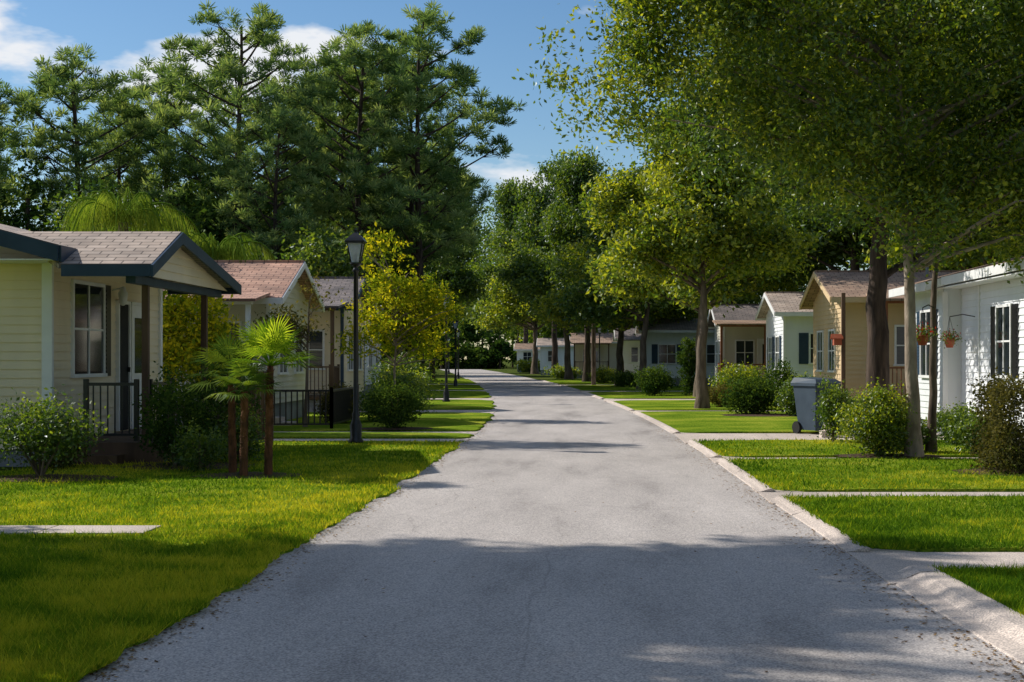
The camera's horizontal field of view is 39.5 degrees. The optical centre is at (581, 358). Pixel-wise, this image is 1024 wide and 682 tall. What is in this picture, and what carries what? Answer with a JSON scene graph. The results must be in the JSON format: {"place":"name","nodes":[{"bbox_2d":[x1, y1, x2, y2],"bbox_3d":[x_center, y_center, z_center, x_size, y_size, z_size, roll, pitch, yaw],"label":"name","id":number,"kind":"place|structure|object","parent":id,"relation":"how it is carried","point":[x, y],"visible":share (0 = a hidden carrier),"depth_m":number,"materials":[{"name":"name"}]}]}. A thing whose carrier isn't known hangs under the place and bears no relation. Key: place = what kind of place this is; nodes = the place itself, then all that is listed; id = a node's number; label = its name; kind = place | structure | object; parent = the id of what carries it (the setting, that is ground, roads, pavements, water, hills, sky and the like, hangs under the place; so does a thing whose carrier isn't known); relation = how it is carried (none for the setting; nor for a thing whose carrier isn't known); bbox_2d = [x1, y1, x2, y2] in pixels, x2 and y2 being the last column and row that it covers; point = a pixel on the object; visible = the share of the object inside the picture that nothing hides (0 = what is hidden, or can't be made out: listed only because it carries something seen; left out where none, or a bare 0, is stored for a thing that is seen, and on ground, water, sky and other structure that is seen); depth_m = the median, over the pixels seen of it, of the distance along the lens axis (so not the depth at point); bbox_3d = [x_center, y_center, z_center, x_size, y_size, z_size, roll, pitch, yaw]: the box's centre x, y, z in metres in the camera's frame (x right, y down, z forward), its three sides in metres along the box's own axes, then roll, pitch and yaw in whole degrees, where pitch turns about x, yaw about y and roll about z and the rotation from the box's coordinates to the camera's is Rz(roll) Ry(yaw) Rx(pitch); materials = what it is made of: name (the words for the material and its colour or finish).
{"place":"outdoors","nodes":[
{"label":"outdoors","id":0,"kind":"place"},
{"bbox_2d":[221,371,273,440],"bbox_3d":[-6.815,0.965,29.030,1.070,1.430,0.060,0,0,0],"label":"wooden fence","id":1,"kind":"object","parent":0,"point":[263,400],"visible":0.12,"depth_m":29.00,"materials":[{"name":"brown wood"}]},
{"bbox_2d":[0,360,603,469],"bbox_3d":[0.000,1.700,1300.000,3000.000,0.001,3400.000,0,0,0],"label":"ground","id":2,"kind":"structure","parent":0,"point":[509,369],"depth_m":155.58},
{"bbox_2d":[0,86,35,213],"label":"pine tree","id":3,"kind":"object","parent":2,"relation":"on","point":[4,134],"visible":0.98,"depth_m":75.79,"materials":[{"name":"green plant"}]},
{"bbox_2d":[0,525,160,533],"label":"walkway","id":4,"kind":"structure","parent":2,"relation":"on","point":[65,529],"depth_m":13.69,"materials":[{"name":"concrete"}]},
{"bbox_2d":[0,43,161,231],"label":"pine tree","id":5,"kind":"object","parent":2,"relation":"on","point":[46,83],"visible":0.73,"depth_m":78.98,"materials":[{"name":"green plant"}]},
{"bbox_2d":[61,73,163,231],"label":"pine tree","id":6,"kind":"object","parent":2,"relation":"on","point":[105,120],"visible":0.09,"depth_m":93.17,"materials":[{"name":"green plant"}]},
{"bbox_2d":[0,224,241,466],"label":"bungalow","id":7,"kind":"object","parent":2,"relation":"on","point":[81,313],"visible":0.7,"depth_m":22.68,"materials":[{"name":"beige wood"}]},
{"bbox_2d":[69,279,107,377],"bbox_3d":[-8.357,-0.500,24.150,0.085,1.620,1.630,0,0,0],"label":"window frame","id":8,"kind":"structure","parent":7,"relation":"in","point":[73,281],"depth_m":24.13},
{"bbox_2d":[75,284,102,373],"bbox_3d":[-8.371,-0.500,24.150,0.010,1.496,1.446,0,0,0],"label":"window glass","id":9,"kind":"structure","parent":7,"relation":"in","point":[81,291],"depth_m":24.10,"materials":[{"name":"grey"}]},
{"bbox_2d":[115,300,130,430],"bbox_3d":[-8.350,0.120,25.950,0.100,2.360,0.670,0,0,0],"label":"door","id":10,"kind":"structure","parent":7,"relation":"in","point":[123,313],"depth_m":25.95,"materials":[{"name":"black glass"}]},
{"bbox_2d":[131,302,141,428],"bbox_3d":[-8.350,0.120,26.850,0.100,2.360,0.970,0,0,0],"label":"door","id":11,"kind":"structure","parent":7,"relation":"in","point":[136,308],"depth_m":26.69,"materials":[{"name":"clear glass"}]},
{"bbox_2d":[60,187,202,242],"bbox_3d":[-12.604,-1.449,38.403,3.744,6.298,4.266,0,0,21],"label":"queen palm","id":12,"kind":"object","parent":2,"relation":"on","point":[100,210],"visible":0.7,"depth_m":38.08,"materials":[{"name":"green plant"}]},
{"bbox_2d":[95,54,220,231],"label":"pine tree","id":13,"kind":"object","parent":2,"relation":"on","point":[165,172],"visible":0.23,"depth_m":82.87,"materials":[{"name":"green plant"}]},
{"bbox_2d":[163,290,263,398],"bbox_3d":[-8.591,-0.162,31.550,3.205,3.733,2.574,0,0,0],"label":"crape myrtle","id":14,"kind":"object","parent":2,"relation":"on","point":[177,345],"visible":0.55,"depth_m":31.10,"materials":[{"name":"green plant"}]},
{"bbox_2d":[0,142,454,363],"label":"distant trees","id":15,"kind":"object","parent":2,"relation":"on","point":[14,220],"visible":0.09,"depth_m":76.51,"materials":[{"name":"green plant"}]},
{"bbox_2d":[122,0,339,259],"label":"pine tree","id":16,"kind":"object","parent":2,"relation":"on","point":[231,66],"visible":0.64,"depth_m":76.73,"materials":[{"name":"green plant"}]},
{"bbox_2d":[186,231,275,262],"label":"queen palm","id":17,"kind":"object","parent":2,"relation":"on","point":[230,248],"visible":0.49,"depth_m":39.27,"materials":[{"name":"green plant"}]},
{"bbox_2d":[168,65,322,259],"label":"pine tree","id":18,"kind":"object","parent":2,"relation":"on","point":[221,84],"visible":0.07,"depth_m":91.12,"materials":[{"name":"green plant"}]},
{"bbox_2d":[22,173,472,349],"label":"background trees","id":19,"kind":"object","parent":2,"relation":"on","point":[322,257],"visible":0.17,"depth_m":68.91,"materials":[{"name":"green plant"}]},
{"bbox_2d":[207,93,342,259],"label":"pine tree","id":20,"kind":"object","parent":2,"relation":"on","point":[273,239],"visible":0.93,"depth_m":73.87,"materials":[{"name":"green plant"}]},
{"bbox_2d":[307,308,339,411],"bbox_3d":[-10.300,0.010,45.470,5.200,3.380,1.980,0,0,0],"label":"porch","id":21,"kind":"object","parent":2,"relation":"on","point":[334,374],"visible":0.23,"depth_m":44.54,"materials":[{"name":"brown wood"}]},
{"bbox_2d":[285,48,404,276],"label":"pine tree","id":22,"kind":"object","parent":2,"relation":"on","point":[345,106],"visible":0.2,"depth_m":83.09,"materials":[{"name":"green plant"}]},
{"bbox_2d":[278,24,435,276],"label":"pine tree","id":23,"kind":"object","parent":2,"relation":"on","point":[358,205],"visible":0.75,"depth_m":78.55,"materials":[{"name":"green plant"}]},
{"bbox_2d":[365,350,429,387],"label":"shrub","id":24,"kind":"object","parent":2,"relation":"on","point":[413,367],"visible":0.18,"depth_m":57.77,"materials":[{"name":"green plant"}]},
{"bbox_2d":[324,45,488,351],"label":"pine tree","id":25,"kind":"object","parent":2,"relation":"on","point":[440,105],"visible":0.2,"depth_m":89.52,"materials":[{"name":"green plant"}]},
{"bbox_2d":[213,193,635,367],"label":"distant trees","id":26,"kind":"object","parent":2,"relation":"on","point":[544,332],"visible":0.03,"depth_m":257.36,"materials":[{"name":"green plant"}]},
{"bbox_2d":[336,0,526,365],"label":"pine tree","id":27,"kind":"object","parent":2,"relation":"on","point":[437,171],"visible":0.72,"depth_m":83.04,"materials":[{"name":"green plant"}]},
{"bbox_2d":[384,138,485,381],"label":"pine tree","id":28,"kind":"object","parent":2,"relation":"on","point":[448,257],"visible":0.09,"depth_m":101.58,"materials":[{"name":"green plant"}]},
{"bbox_2d":[381,319,557,368],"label":"distant undergrowth","id":29,"kind":"object","parent":2,"relation":"on","point":[500,350],"visible":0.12,"depth_m":240.93,"materials":[{"name":"green plant"}]},
{"bbox_2d":[474,175,533,342],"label":"shade tree","id":30,"kind":"object","parent":2,"relation":"on","point":[502,196],"visible":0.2,"depth_m":188.63,"materials":[{"name":"green plant"}]},
{"bbox_2d":[474,239,559,373],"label":"shade tree","id":31,"kind":"object","parent":2,"relation":"on","point":[500,312],"visible":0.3,"depth_m":157.71,"materials":[{"name":"green plant"}]},
{"bbox_2d":[505,149,582,376],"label":"shade tree","id":32,"kind":"object","parent":2,"relation":"on","point":[532,202],"visible":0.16,"depth_m":132.52,"materials":[{"name":"green plant"}]},
{"bbox_2d":[488,206,613,378],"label":"shade tree","id":33,"kind":"object","parent":2,"relation":"on","point":[523,275],"visible":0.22,"depth_m":115.92,"materials":[{"name":"green plant"}]},
{"bbox_2d":[664,378,714,385],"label":"skirting","id":34,"kind":"object","parent":2,"relation":"on","point":[677,382],"depth_m":86.03,"materials":[{"name":"grey"}]},
{"bbox_2d":[647,333,714,377],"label":"walls","id":35,"kind":"structure","parent":34,"relation":"on","point":[664,338],"depth_m":85.99,"materials":[{"name":"white"}]},
{"bbox_2d":[636,318,714,332],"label":"roof","id":36,"kind":"structure","parent":35,"relation":"on","point":[669,324],"depth_m":86.73,"materials":[{"name":"grey"}]},
{"bbox_2d":[846,212,1023,269],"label":"shade tree","id":37,"kind":"object","parent":2,"relation":"on","point":[973,260],"visible":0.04,"depth_m":49.37,"materials":[{"name":"green plant"}]},
{"bbox_2d":[889,256,1023,434],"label":"white bungalow","id":38,"kind":"object","parent":2,"relation":"on","point":[992,332],"visible":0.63,"depth_m":30.36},
{"bbox_2d":[997,307,1008,374],"bbox_3d":[8.371,-0.350,28.150,0.010,1.346,0.896,0,0,0],"label":"window glass","id":39,"kind":"structure","parent":38,"relation":"in","point":[1006,309],"depth_m":28.24,"materials":[{"name":"grey"}]},
{"bbox_2d":[995,303,1012,378],"bbox_3d":[8.357,-0.350,28.150,0.085,1.470,1.080,0,0,0],"label":"window frame","id":40,"kind":"structure","parent":38,"relation":"in","point":[1009,304],"depth_m":28.13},
{"bbox_2d":[309,331,321,365],"bbox_3d":[-8.900,-0.300,46.471,0.896,1.196,0.010,0,0,0],"label":"window glass","id":41,"kind":"object","parent":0,"point":[316,343],"visible":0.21,"depth_m":46.47,"materials":[{"name":"glass"}]},
{"bbox_2d":[0,0,872,359],"label":"sky","id":42,"kind":"structure","parent":0,"point":[121,33],"materials":[{"name":"blue"}]},
{"bbox_2d":[0,378,1023,681],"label":"lawn","id":43,"kind":"structure","parent":0,"point":[674,408],"depth_m":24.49,"materials":[{"name":"green plant"}]},
{"bbox_2d":[18,421,97,469],"bbox_3d":[-7.893,1.273,21.368,1.051,0.789,1.067,0,0,11],"label":"shrub","id":44,"kind":"object","parent":43,"relation":"on","point":[59,463],"visible":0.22,"depth_m":21.29,"materials":[{"name":"green plant"}]},
{"bbox_2d":[275,400,301,419],"bbox_3d":[-13.900,1.425,38.500,11.940,0.550,4.940,0,0,0],"label":"skirting","id":45,"kind":"object","parent":43,"relation":"on","point":[289,409],"visible":0.11,"depth_m":38.66,"materials":[{"name":"grey"}]},
{"bbox_2d":[169,281,306,403],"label":"walls","id":46,"kind":"structure","parent":45,"relation":"on","point":[291,380],"depth_m":37.96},
{"bbox_2d":[163,260,320,308],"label":"roof","id":47,"kind":"structure","parent":46,"relation":"on","point":[274,278],"depth_m":37.61,"materials":[{"name":"red"}]},
{"bbox_2d":[253,262,324,369],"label":"trim","id":48,"kind":"structure","parent":46,"relation":"attached to","point":[267,301],"depth_m":36.66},
{"bbox_2d":[252,268,351,426],"bbox_3d":[-6.777,-0.261,34.480,2.703,3.930,1.930,0,0,0],"label":"ornamental tree","id":49,"kind":"object","parent":43,"relation":"on","point":[307,329],"visible":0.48,"depth_m":34.45,"materials":[{"name":"green plant"}]},
{"bbox_2d":[274,387,352,427],"bbox_3d":[-7.450,1.155,35.550,3.170,0.970,3.970,0,0,0],"label":"metal fence","id":50,"kind":"object","parent":43,"relation":"on","point":[340,400],"visible":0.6,"depth_m":33.59,"materials":[{"name":"black metal"}]},
{"bbox_2d":[345,228,366,442],"bbox_3d":[-4.420,-0.480,27.900,0.382,4.260,0.382,0,0,0],"label":"street lamp","id":51,"kind":"object","parent":43,"relation":"on","point":[355,241],"visible":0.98,"depth_m":27.85,"materials":[{"name":"black metal"}]},
{"bbox_2d":[362,365,435,411],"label":"shrub","id":52,"kind":"object","parent":43,"relation":"on","point":[413,382],"visible":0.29,"depth_m":43.86,"materials":[{"name":"green plant"}]},
{"bbox_2d":[329,221,474,385],"bbox_3d":[-5.173,-1.068,39.963,3.731,5.546,2.793,0,0,-30],"label":"crape myrtle","id":53,"kind":"object","parent":43,"relation":"on","point":[406,326],"visible":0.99,"depth_m":39.92,"materials":[{"name":"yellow plant"}]},
{"bbox_2d":[373,360,446,403],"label":"shrub","id":54,"kind":"object","parent":43,"relation":"on","point":[426,379],"visible":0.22,"depth_m":50.88,"materials":[{"name":"green plant"}]},
{"bbox_2d":[384,166,493,309],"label":"shade tree","id":55,"kind":"object","parent":43,"relation":"on","point":[470,292],"visible":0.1,"depth_m":118.87,"materials":[{"name":"green plant"}]},
{"bbox_2d":[0,413,1023,481],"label":"mulch bed","id":56,"kind":"object","parent":43,"relation":"on","point":[217,465],"visible":0.69,"depth_m":20.74,"materials":[{"name":"brown soil"}]},
{"bbox_2d":[0,384,109,475],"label":"shrub","id":57,"kind":"object","parent":56,"relation":"on","point":[25,433],"visible":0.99,"depth_m":19.46,"materials":[{"name":"green plant"}]},
{"bbox_2d":[130,360,220,465],"bbox_3d":[-6.186,0.840,21.680,1.368,1.663,1.357,0,0,-13],"label":"shrub","id":58,"kind":"object","parent":56,"relation":"on","point":[164,407],"visible":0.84,"depth_m":21.50,"materials":[{"name":"green plant"}]},
{"bbox_2d":[156,417,237,473],"bbox_3d":[-5.623,1.260,20.887,1.070,0.814,1.067,0,0,0],"label":"shrub","id":59,"kind":"object","parent":56,"relation":"on","point":[202,452],"visible":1,"depth_m":20.80,"materials":[{"name":"green plant"}]},
{"bbox_2d":[163,367,264,459],"bbox_3d":[-6.030,0.797,23.194,1.592,1.729,1.779,0,0,-44],"label":"shrub","id":60,"kind":"object","parent":56,"relation":"on","point":[220,408],"visible":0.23,"depth_m":23.03,"materials":[{"name":"green plant"}]},
{"bbox_2d":[182,332,277,472],"bbox_3d":[-5.066,0.611,20.498,1.526,2.080,1.488,0,0,0],"label":"fan palm","id":61,"kind":"object","parent":56,"relation":"on","point":[220,354],"visible":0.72,"depth_m":20.37,"materials":[{"name":"green plant"}]},
{"bbox_2d":[212,404,264,462],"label":"shrub","id":62,"kind":"object","parent":56,"relation":"on","point":[253,435],"visible":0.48,"depth_m":22.52,"materials":[{"name":"green plant"}]},
{"bbox_2d":[204,355,282,475],"bbox_3d":[-4.658,0.796,19.783,1.178,1.709,1.212,0,0,0],"label":"fan palm","id":63,"kind":"object","parent":56,"relation":"on","point":[251,374],"visible":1,"depth_m":19.75,"materials":[{"name":"green plant"}]},
{"bbox_2d":[227,311,318,474],"bbox_3d":[-4.344,0.490,19.980,1.484,2.320,1.399,0,0,0],"label":"fan palm","id":64,"kind":"object","parent":56,"relation":"on","point":[270,341],"visible":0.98,"depth_m":19.95,"materials":[{"name":"green plant"}]},
{"bbox_2d":[359,377,429,428],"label":"shrub","id":65,"kind":"object","parent":56,"relation":"on","point":[391,413],"visible":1,"depth_m":33.42,"materials":[{"name":"green plant"}]},
{"bbox_2d":[713,365,788,414],"bbox_3d":[5.141,0.924,42.163,2.370,1.521,1.880,0,0,-23],"label":"shrub","id":66,"kind":"object","parent":56,"relation":"on","point":[748,394],"visible":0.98,"depth_m":41.88,"materials":[{"name":"green plant"}]},
{"bbox_2d":[770,371,824,415],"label":"shrub","id":67,"kind":"object","parent":56,"relation":"on","point":[787,396],"visible":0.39,"depth_m":40.88,"materials":[{"name":"green plant"}]},
{"bbox_2d":[825,377,923,457],"bbox_3d":[4.892,0.984,23.950,1.540,1.376,1.435,0,0,-35],"label":"shrub","id":68,"kind":"object","parent":56,"relation":"on","point":[876,423],"visible":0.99,"depth_m":23.77,"materials":[{"name":"green plant"}]},
{"bbox_2d":[965,366,1023,474],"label":"shrub","id":69,"kind":"object","parent":56,"relation":"on","point":[1000,395],"visible":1,"depth_m":20.26,"materials":[{"name":"green plant"}]},
{"bbox_2d":[533,149,617,381],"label":"shade tree","id":70,"kind":"object","parent":43,"relation":"on","point":[574,175],"visible":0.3,"depth_m":101.76,"materials":[{"name":"green plant"}]},
{"bbox_2d":[542,158,680,389],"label":"shade tree","id":71,"kind":"object","parent":43,"relation":"on","point":[588,308],"visible":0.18,"depth_m":75.62,"materials":[{"name":"green plant"}]},
{"bbox_2d":[528,224,708,385],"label":"shade tree","id":72,"kind":"object","parent":43,"relation":"on","point":[547,301],"visible":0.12,"depth_m":87.39,"materials":[{"name":"green plant"}]},
{"bbox_2d":[274,384,1023,584],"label":"footpath","id":73,"kind":"structure","parent":43,"relation":"on","point":[879,562],"depth_m":17.16,"materials":[{"name":"concrete"}]},
{"bbox_2d":[791,377,840,433],"bbox_3d":[5.276,1.052,32.044,0.782,1.265,1.044,0,0,-29],"label":"wheelie bin","id":74,"kind":"object","parent":73,"relation":"on","point":[805,393],"visible":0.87,"depth_m":31.81,"materials":[{"name":"grey plastic"}]},
{"bbox_2d":[830,293,844,432],"bbox_3d":[5.635,0.100,31.200,0.310,3.100,0.240,0,0,0],"label":"post","id":75,"kind":"object","parent":73,"relation":"on","point":[838,339],"visible":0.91,"depth_m":31.16,"materials":[{"name":"brown wood"}]},
{"bbox_2d":[627,362,684,395],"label":"shrub","id":76,"kind":"object","parent":43,"relation":"on","point":[654,382],"visible":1,"depth_m":63.72,"materials":[{"name":"green plant"}]},
{"bbox_2d":[672,336,695,394],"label":"shrub","id":77,"kind":"object","parent":43,"relation":"on","point":[686,356],"visible":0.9,"depth_m":64.29,"materials":[{"name":"green plant"}]},
{"bbox_2d":[578,96,826,408],"bbox_3d":[4.011,-3.561,47.441,8.239,10.551,6.831,0,0,0],"label":"oak tree","id":78,"kind":"object","parent":43,"relation":"on","point":[731,233],"visible":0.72,"depth_m":46.46,"materials":[{"name":"green plant"}]},
{"bbox_2d":[582,149,826,396],"bbox_3d":[5.210,-4.532,62.076,10.291,12.526,9.596,0,0,-30],"label":"shade tree","id":79,"kind":"object","parent":43,"relation":"on","point":[632,292],"visible":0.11,"depth_m":61.19,"materials":[{"name":"green plant"}]},
{"bbox_2d":[708,356,766,387],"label":"shrub","id":80,"kind":"object","parent":43,"relation":"on","point":[730,372],"visible":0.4,"depth_m":51.67,"materials":[{"name":"green plant"}]},
{"bbox_2d":[512,0,1023,456],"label":"street tree","id":81,"kind":"object","parent":43,"relation":"on","point":[750,23],"visible":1,"depth_m":23.35,"materials":[{"name":"green plant"}]},
{"bbox_2d":[760,357,796,404],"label":"shrub","id":82,"kind":"object","parent":43,"relation":"on","point":[776,374],"visible":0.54,"depth_m":49.27,"materials":[{"name":"green plant"}]},
{"bbox_2d":[638,0,1009,402],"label":"oak tree","id":83,"kind":"object","parent":43,"relation":"on","point":[877,358],"visible":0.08,"depth_m":31.83,"materials":[{"name":"green plant"}]},
{"bbox_2d":[809,372,857,441],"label":"shrub","id":84,"kind":"object","parent":43,"relation":"on","point":[830,399],"visible":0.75,"depth_m":28.10,"materials":[{"name":"green plant"}]},
{"bbox_2d":[752,79,971,289],"bbox_3d":[11.047,-5.205,57.085,10.278,13.907,8.669,0,0,37],"label":"shade tree","id":85,"kind":"object","parent":43,"relation":"on","point":[846,246],"visible":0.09,"depth_m":57.13,"materials":[{"name":"green plant"}]},
{"bbox_2d":[788,1,1023,451],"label":"street tree","id":86,"kind":"object","parent":43,"relation":"on","point":[932,411],"visible":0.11,"depth_m":25.15,"materials":[{"name":"green plant"}]},
{"bbox_2d":[921,397,986,444],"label":"shrub","id":87,"kind":"object","parent":43,"relation":"on","point":[946,417],"visible":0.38,"depth_m":27.35,"materials":[{"name":"green plant"}]},
{"bbox_2d":[943,412,1020,453],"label":"shrub","id":88,"kind":"object","parent":43,"relation":"on","point":[961,432],"visible":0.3,"depth_m":24.68,"materials":[{"name":"green plant"}]},
{"bbox_2d":[79,369,1023,681],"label":"road","id":89,"kind":"structure","parent":0,"point":[529,575],"depth_m":10.39,"materials":[{"name":"grey asphalt"}]},
{"bbox_2d":[78,417,1023,681],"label":"fallen leaves","id":90,"kind":"object","parent":89,"relation":"on","point":[788,515],"visible":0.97,"depth_m":9.77,"materials":[{"name":"brown plant"}]},
{"bbox_2d":[540,380,1023,663],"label":"kerb","id":91,"kind":"structure","parent":89,"relation":"on","point":[998,626],"depth_m":10.07,"materials":[{"name":"concrete"}]},
{"bbox_3d":[-13.800,1.425,48.750,11.940,0.550,4.440,0,0,0],"label":"skirting","id":92,"kind":"object","parent":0,"visible":0},
{"bbox_2d":[308,298,363,391],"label":"walls","id":93,"kind":"structure","parent":92,"relation":"on","point":[322,320],"depth_m":46.49,"materials":[{"name":"beige wood"}]},
{"bbox_2d":[312,277,372,311],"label":"roof","id":94,"kind":"structure","parent":93,"relation":"on","point":[346,284],"depth_m":47.84,"materials":[{"name":"grey"}]},
{"bbox_2d":[336,278,376,391],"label":"trim","id":95,"kind":"structure","parent":93,"relation":"attached to","point":[342,308],"depth_m":46.47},
{"bbox_3d":[14.200,1.425,44.500,12.940,0.550,4.940,0,0,0],"label":"skirting","id":96,"kind":"object","parent":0,"visible":0},
{"bbox_2d":[814,288,904,397],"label":"walls","id":97,"kind":"structure","parent":96,"relation":"on","point":[827,315],"depth_m":41.99,"materials":[{"name":"beige wood"}]},
{"bbox_2d":[799,272,866,375],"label":"trim","id":98,"kind":"structure","parent":97,"relation":"attached to","point":[837,299],"depth_m":43.44,"materials":[{"name":"beige wood"}]},
{"bbox_2d":[802,270,962,306],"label":"roof","id":99,"kind":"structure","parent":97,"relation":"on","point":[848,283],"depth_m":43.62,"materials":[{"name":"brown"}]},
{"bbox_3d":[13.700,1.425,56.500,11.940,0.550,4.940,0,0,0],"label":"skirting","id":100,"kind":"object","parent":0,"visible":0},
{"bbox_2d":[766,308,812,379],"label":"walls","id":101,"kind":"structure","parent":100,"relation":"on","point":[796,326],"depth_m":53.99,"materials":[{"name":"white wood"}]},
{"bbox_2d":[755,293,812,379],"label":"trim","id":102,"kind":"structure","parent":101,"relation":"attached to","point":[783,314],"depth_m":53.97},
{"bbox_2d":[757,292,812,317],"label":"roof","id":103,"kind":"structure","parent":101,"relation":"on","point":[784,301],"depth_m":55.38,"materials":[{"name":"grey"}]},
{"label":"skirting","id":104,"kind":"object","parent":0,"visible":0},
{"bbox_2d":[715,326,763,380],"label":"walls","id":105,"kind":"structure","parent":104,"relation":"on","point":[732,334],"depth_m":66.99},
{"bbox_2d":[708,304,758,326],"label":"roof","id":106,"kind":"structure","parent":105,"relation":"on","point":[747,312],"depth_m":68.05,"materials":[{"name":"grey"}]},
{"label":"skirting","id":107,"kind":"object","parent":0,"visible":0},
{"bbox_2d":[575,343,616,371],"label":"walls","id":108,"kind":"structure","parent":107,"relation":"on","point":[579,352],"depth_m":125.99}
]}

